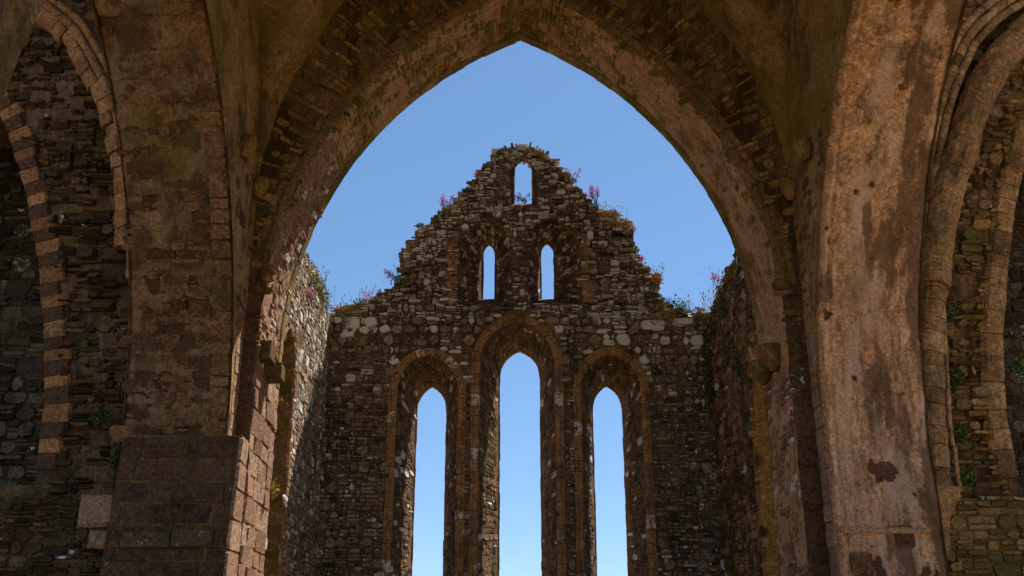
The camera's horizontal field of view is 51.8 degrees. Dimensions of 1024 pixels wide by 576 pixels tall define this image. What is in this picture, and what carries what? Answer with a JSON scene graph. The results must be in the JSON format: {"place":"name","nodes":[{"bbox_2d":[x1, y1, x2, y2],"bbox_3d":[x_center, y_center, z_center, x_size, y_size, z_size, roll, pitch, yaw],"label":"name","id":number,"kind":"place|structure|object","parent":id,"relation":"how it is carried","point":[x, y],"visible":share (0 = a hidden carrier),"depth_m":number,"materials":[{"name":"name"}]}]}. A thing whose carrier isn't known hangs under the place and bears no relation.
{"place":"outdoors","nodes":[
{"label":"outdoors","id":0,"kind":"place"},
{"bbox_2d":[315,142,723,575],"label":"gable wall","id":1,"kind":"structure","parent":0,"point":[586,335],"depth_m":21.01,"materials":[{"name":"stone"}]},
{"bbox_2d":[326,290,368,314],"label":"dry grass","id":2,"kind":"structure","parent":1,"relation":"on","point":[343,310],"depth_m":21.28,"materials":[{"name":"brown plant"}]},
{"bbox_2d":[351,298,365,305],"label":"moss tuft","id":3,"kind":"object","parent":1,"relation":"on","point":[359,303],"visible":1,"depth_m":21.34,"materials":[{"name":"green plant"}]},
{"bbox_2d":[359,285,388,306],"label":"dry grass","id":4,"kind":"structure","parent":1,"relation":"on","point":[367,299],"depth_m":21.41,"materials":[{"name":"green plant"}]},
{"bbox_2d":[383,261,413,286],"bbox_3d":[-2.318,-0.257,21.630,0.651,0.600,0.400,0,-21,0],"label":"flowering plant","id":5,"kind":"object","parent":1,"relation":"on","point":[396,278],"visible":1,"depth_m":21.54,"materials":[{"name":"green plant"}]},
{"bbox_2d":[414,222,426,229],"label":"moss tuft","id":6,"kind":"object","parent":1,"relation":"on","point":[418,225],"visible":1,"depth_m":21.96,"materials":[{"name":"green plant"}]},
{"bbox_2d":[381,348,465,575],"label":"lancet window","id":7,"kind":"structure","parent":1,"relation":"in","point":[410,381],"depth_m":20.70,"materials":[{"name":"stone"}]},
{"bbox_2d":[440,194,454,215],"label":"flowering plant","id":8,"kind":"object","parent":1,"relation":"on","point":[446,211],"visible":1,"depth_m":22.11,"materials":[{"name":"pink plant"}]},
{"bbox_2d":[473,170,483,177],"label":"moss tuft","id":9,"kind":"object","parent":1,"relation":"on","point":[480,173],"visible":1,"depth_m":22.40,"materials":[{"name":"brown plant"}]},
{"bbox_2d":[456,221,514,303],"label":"gable window","id":10,"kind":"structure","parent":1,"relation":"in","point":[472,245],"depth_m":22.26,"materials":[{"name":"stone"}]},
{"bbox_2d":[468,314,566,575],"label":"lancet window","id":11,"kind":"structure","parent":1,"relation":"in","point":[499,343],"depth_m":20.84,"materials":[{"name":"stone"}]},
{"bbox_2d":[511,192,531,203],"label":"flowering plant","id":12,"kind":"object","parent":1,"relation":"on","point":[521,199],"visible":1,"depth_m":22.51,"materials":[{"name":"green plant"}]},
{"bbox_2d":[499,157,543,207],"bbox_3d":[0.218,-2.261,22.583,1.002,1.334,0.469,0,-21,0],"label":"gable window","id":13,"kind":"structure","parent":1,"relation":"in","point":[537,192],"depth_m":22.61,"materials":[{"name":"stone"}]},
{"bbox_2d":[533,149,544,155],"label":"moss tuft","id":14,"kind":"object","parent":1,"relation":"on","point":[538,151],"visible":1,"depth_m":22.57,"materials":[{"name":"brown plant"}]},
{"bbox_2d":[524,218,582,303],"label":"gable window","id":15,"kind":"structure","parent":1,"relation":"in","point":[564,243],"depth_m":22.31,"materials":[{"name":"stone"}]},
{"bbox_2d":[563,167,581,185],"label":"flowering plant","id":16,"kind":"object","parent":1,"relation":"on","point":[574,179],"visible":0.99,"depth_m":22.49,"materials":[{"name":"pink plant"}]},
{"bbox_2d":[586,185,600,212],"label":"flowering plant","id":17,"kind":"object","parent":1,"relation":"on","point":[591,189],"visible":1,"depth_m":22.29,"materials":[{"name":"pink plant"}]},
{"bbox_2d":[590,201,634,227],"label":"dry grass","id":18,"kind":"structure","parent":1,"relation":"on","point":[610,214],"depth_m":22.06,"materials":[{"name":"brown plant"}]},
{"bbox_2d":[573,347,658,575],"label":"lancet window","id":19,"kind":"structure","parent":1,"relation":"in","point":[601,369],"depth_m":20.73,"materials":[{"name":"stone"}]},
{"bbox_2d":[622,219,635,233],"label":"dry grass","id":20,"kind":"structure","parent":1,"relation":"on","point":[632,229],"depth_m":21.98,"materials":[{"name":"brown plant"}]},
{"bbox_2d":[627,246,639,254],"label":"moss tuft","id":21,"kind":"object","parent":1,"relation":"on","point":[635,250],"visible":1,"depth_m":21.80,"materials":[{"name":"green plant"}]},
{"bbox_2d":[635,254,648,272],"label":"flowering plant","id":22,"kind":"object","parent":1,"relation":"on","point":[641,258],"visible":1,"depth_m":21.82,"materials":[{"name":"pink plant"}]},
{"bbox_2d":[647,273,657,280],"bbox_3d":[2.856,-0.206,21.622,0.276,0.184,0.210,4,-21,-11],"label":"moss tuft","id":23,"kind":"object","parent":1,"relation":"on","point":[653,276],"visible":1,"depth_m":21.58,"materials":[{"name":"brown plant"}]},
{"bbox_2d":[648,265,663,286],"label":"dry grass","id":24,"kind":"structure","parent":1,"relation":"on","point":[658,276],"depth_m":21.63,"materials":[{"name":"brown plant"}]},
{"bbox_2d":[647,294,689,330],"bbox_3d":[3.144,0.522,21.468,0.990,0.900,0.538,3,-21,-7],"label":"bush","id":25,"kind":"object","parent":1,"relation":"on","point":[661,317],"visible":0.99,"depth_m":21.33,"materials":[{"name":"green plant"}]},
{"bbox_2d":[673,298,689,310],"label":"bush","id":26,"kind":"object","parent":1,"relation":"on","point":[687,309],"visible":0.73,"depth_m":21.52,"materials":[{"name":"green plant"}]},
{"bbox_2d":[684,292,711,325],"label":"dry grass","id":27,"kind":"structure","parent":1,"relation":"on","point":[700,310],"depth_m":21.28,"materials":[{"name":"brown plant"}]},
{"bbox_2d":[306,41,734,575],"label":"sky","id":28,"kind":"structure","parent":0,"point":[520,92],"materials":[{"name":"blue"}]},
{"bbox_2d":[1003,173,1023,485],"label":"chapel wall","id":29,"kind":"structure","parent":0,"point":[1013,338],"depth_m":18.53,"materials":[{"name":"brown stone"}]},
{"bbox_3d":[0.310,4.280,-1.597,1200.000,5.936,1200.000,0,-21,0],"label":"ground","id":30,"kind":"structure","parent":0,"visible":0},
{"bbox_2d":[0,117,44,484],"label":"chapel wall","id":31,"kind":"structure","parent":30,"relation":"on","point":[22,383],"depth_m":18.37,"materials":[{"name":"stone"}]},
{"bbox_2d":[0,0,128,575],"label":"transept wall","id":32,"kind":"structure","parent":30,"relation":"on","point":[57,115],"depth_m":15.26,"materials":[{"name":"stone"}]},
{"bbox_2d":[86,405,113,428],"bbox_3d":[-5.544,1.751,14.253,0.329,0.348,0.275,-7,-22,19],"label":"fern","id":33,"kind":"object","parent":32,"relation":"attached to","point":[95,417],"visible":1,"depth_m":14.22,"materials":[{"name":"green plant"}]},
{"bbox_2d":[106,450,118,469],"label":"fern","id":34,"kind":"object","parent":32,"relation":"attached to","point":[112,461],"visible":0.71,"depth_m":13.98,"materials":[{"name":"green plant"}]},
{"bbox_2d":[262,251,330,575],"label":"side wall","id":35,"kind":"structure","parent":30,"relation":"on","point":[291,534],"depth_m":18.04,"materials":[{"name":"stone"}]},
{"bbox_2d":[263,326,296,575],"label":"splayed window","id":36,"kind":"structure","parent":35,"relation":"in","point":[276,541],"depth_m":17.07,"materials":[{"name":"stone"}]},
{"bbox_2d":[306,289,315,301],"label":"flowering plant","id":37,"kind":"object","parent":35,"relation":"attached to","point":[310,296],"visible":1,"depth_m":18.59,"materials":[{"name":"pink plant"}]},
{"bbox_2d":[308,252,331,310],"bbox_3d":[-3.763,-0.091,19.744,0.647,0.624,2.498,0,-21,0],"label":"wall plant","id":38,"kind":"object","parent":35,"relation":"attached to","point":[321,288],"depth_m":19.68,"materials":[{"name":"green plant"}]},
{"bbox_2d":[0,0,967,575],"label":"crossing tower","id":39,"kind":"structure","parent":30,"relation":"on","point":[798,136],"depth_m":14.33,"materials":[{"name":"stone"}]},
{"bbox_2d":[115,377,124,401],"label":"fern","id":40,"kind":"object","parent":39,"relation":"attached to","point":[120,390],"visible":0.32,"depth_m":14.33,"materials":[{"name":"green plant"}]},
{"bbox_2d":[267,478,279,499],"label":"wall plant","id":41,"kind":"object","parent":39,"relation":"attached to","point":[273,489],"depth_m":15.26,"materials":[{"name":"green plant"}]},
{"bbox_2d":[705,251,807,575],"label":"side wall","id":42,"kind":"structure","parent":30,"relation":"on","point":[747,515],"depth_m":18.15,"materials":[{"name":"stone"}]},
{"bbox_2d":[700,320,715,424],"bbox_3d":[3.853,1.650,20.682,0.336,2.118,0.468,0,-21,0],"label":"wall plant","id":43,"kind":"object","parent":42,"relation":"attached to","point":[709,369],"depth_m":20.63,"materials":[{"name":"green plant"}]},
{"bbox_2d":[698,267,723,289],"bbox_3d":[3.931,-0.148,20.076,0.672,0.579,0.380,0,-21,0],"label":"flowering plant","id":44,"kind":"object","parent":42,"relation":"on","point":[714,278],"visible":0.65,"depth_m":20.04,"materials":[{"name":"pink plant"}]},
{"bbox_2d":[700,259,740,382],"bbox_3d":[3.858,0.718,19.475,0.667,2.048,3.109,0,-21,0],"label":"wall plant","id":45,"kind":"object","parent":42,"relation":"attached to","point":[719,302],"depth_m":19.52,"materials":[{"name":"green plant"}]},
{"bbox_2d":[747,326,779,575],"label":"splayed window","id":46,"kind":"structure","parent":42,"relation":"in","point":[758,413],"depth_m":17.09,"materials":[{"name":"stone"}]},
{"bbox_2d":[922,0,1023,575],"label":"transept wall","id":47,"kind":"structure","parent":30,"relation":"on","point":[977,170],"depth_m":15.19,"materials":[{"name":"stone"}]},
{"bbox_2d":[945,297,961,321],"bbox_3d":[6.307,0.327,15.194,0.357,0.389,0.246,0,-21,0],"label":"fern","id":48,"kind":"object","parent":47,"relation":"attached to","point":[949,309],"visible":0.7,"depth_m":15.17,"materials":[{"name":"green plant"}]},
{"bbox_2d":[949,367,967,388],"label":"fern","id":49,"kind":"object","parent":47,"relation":"attached to","point":[954,377],"visible":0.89,"depth_m":14.79,"materials":[{"name":"green plant"}]},
{"bbox_2d":[952,423,971,442],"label":"fern","id":50,"kind":"object","parent":47,"relation":"attached to","point":[960,435],"visible":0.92,"depth_m":14.51,"materials":[{"name":"green plant"}]},
{"bbox_2d":[960,468,979,488],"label":"fern","id":51,"kind":"object","parent":47,"relation":"attached to","point":[967,477],"visible":1,"depth_m":14.12,"materials":[{"name":"green plant"}]},
{"bbox_2d":[1009,354,1023,379],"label":"fern","id":52,"kind":"object","parent":47,"relation":"attached to","point":[1019,367],"visible":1,"depth_m":14.99,"materials":[{"name":"green plant"}]}
]}

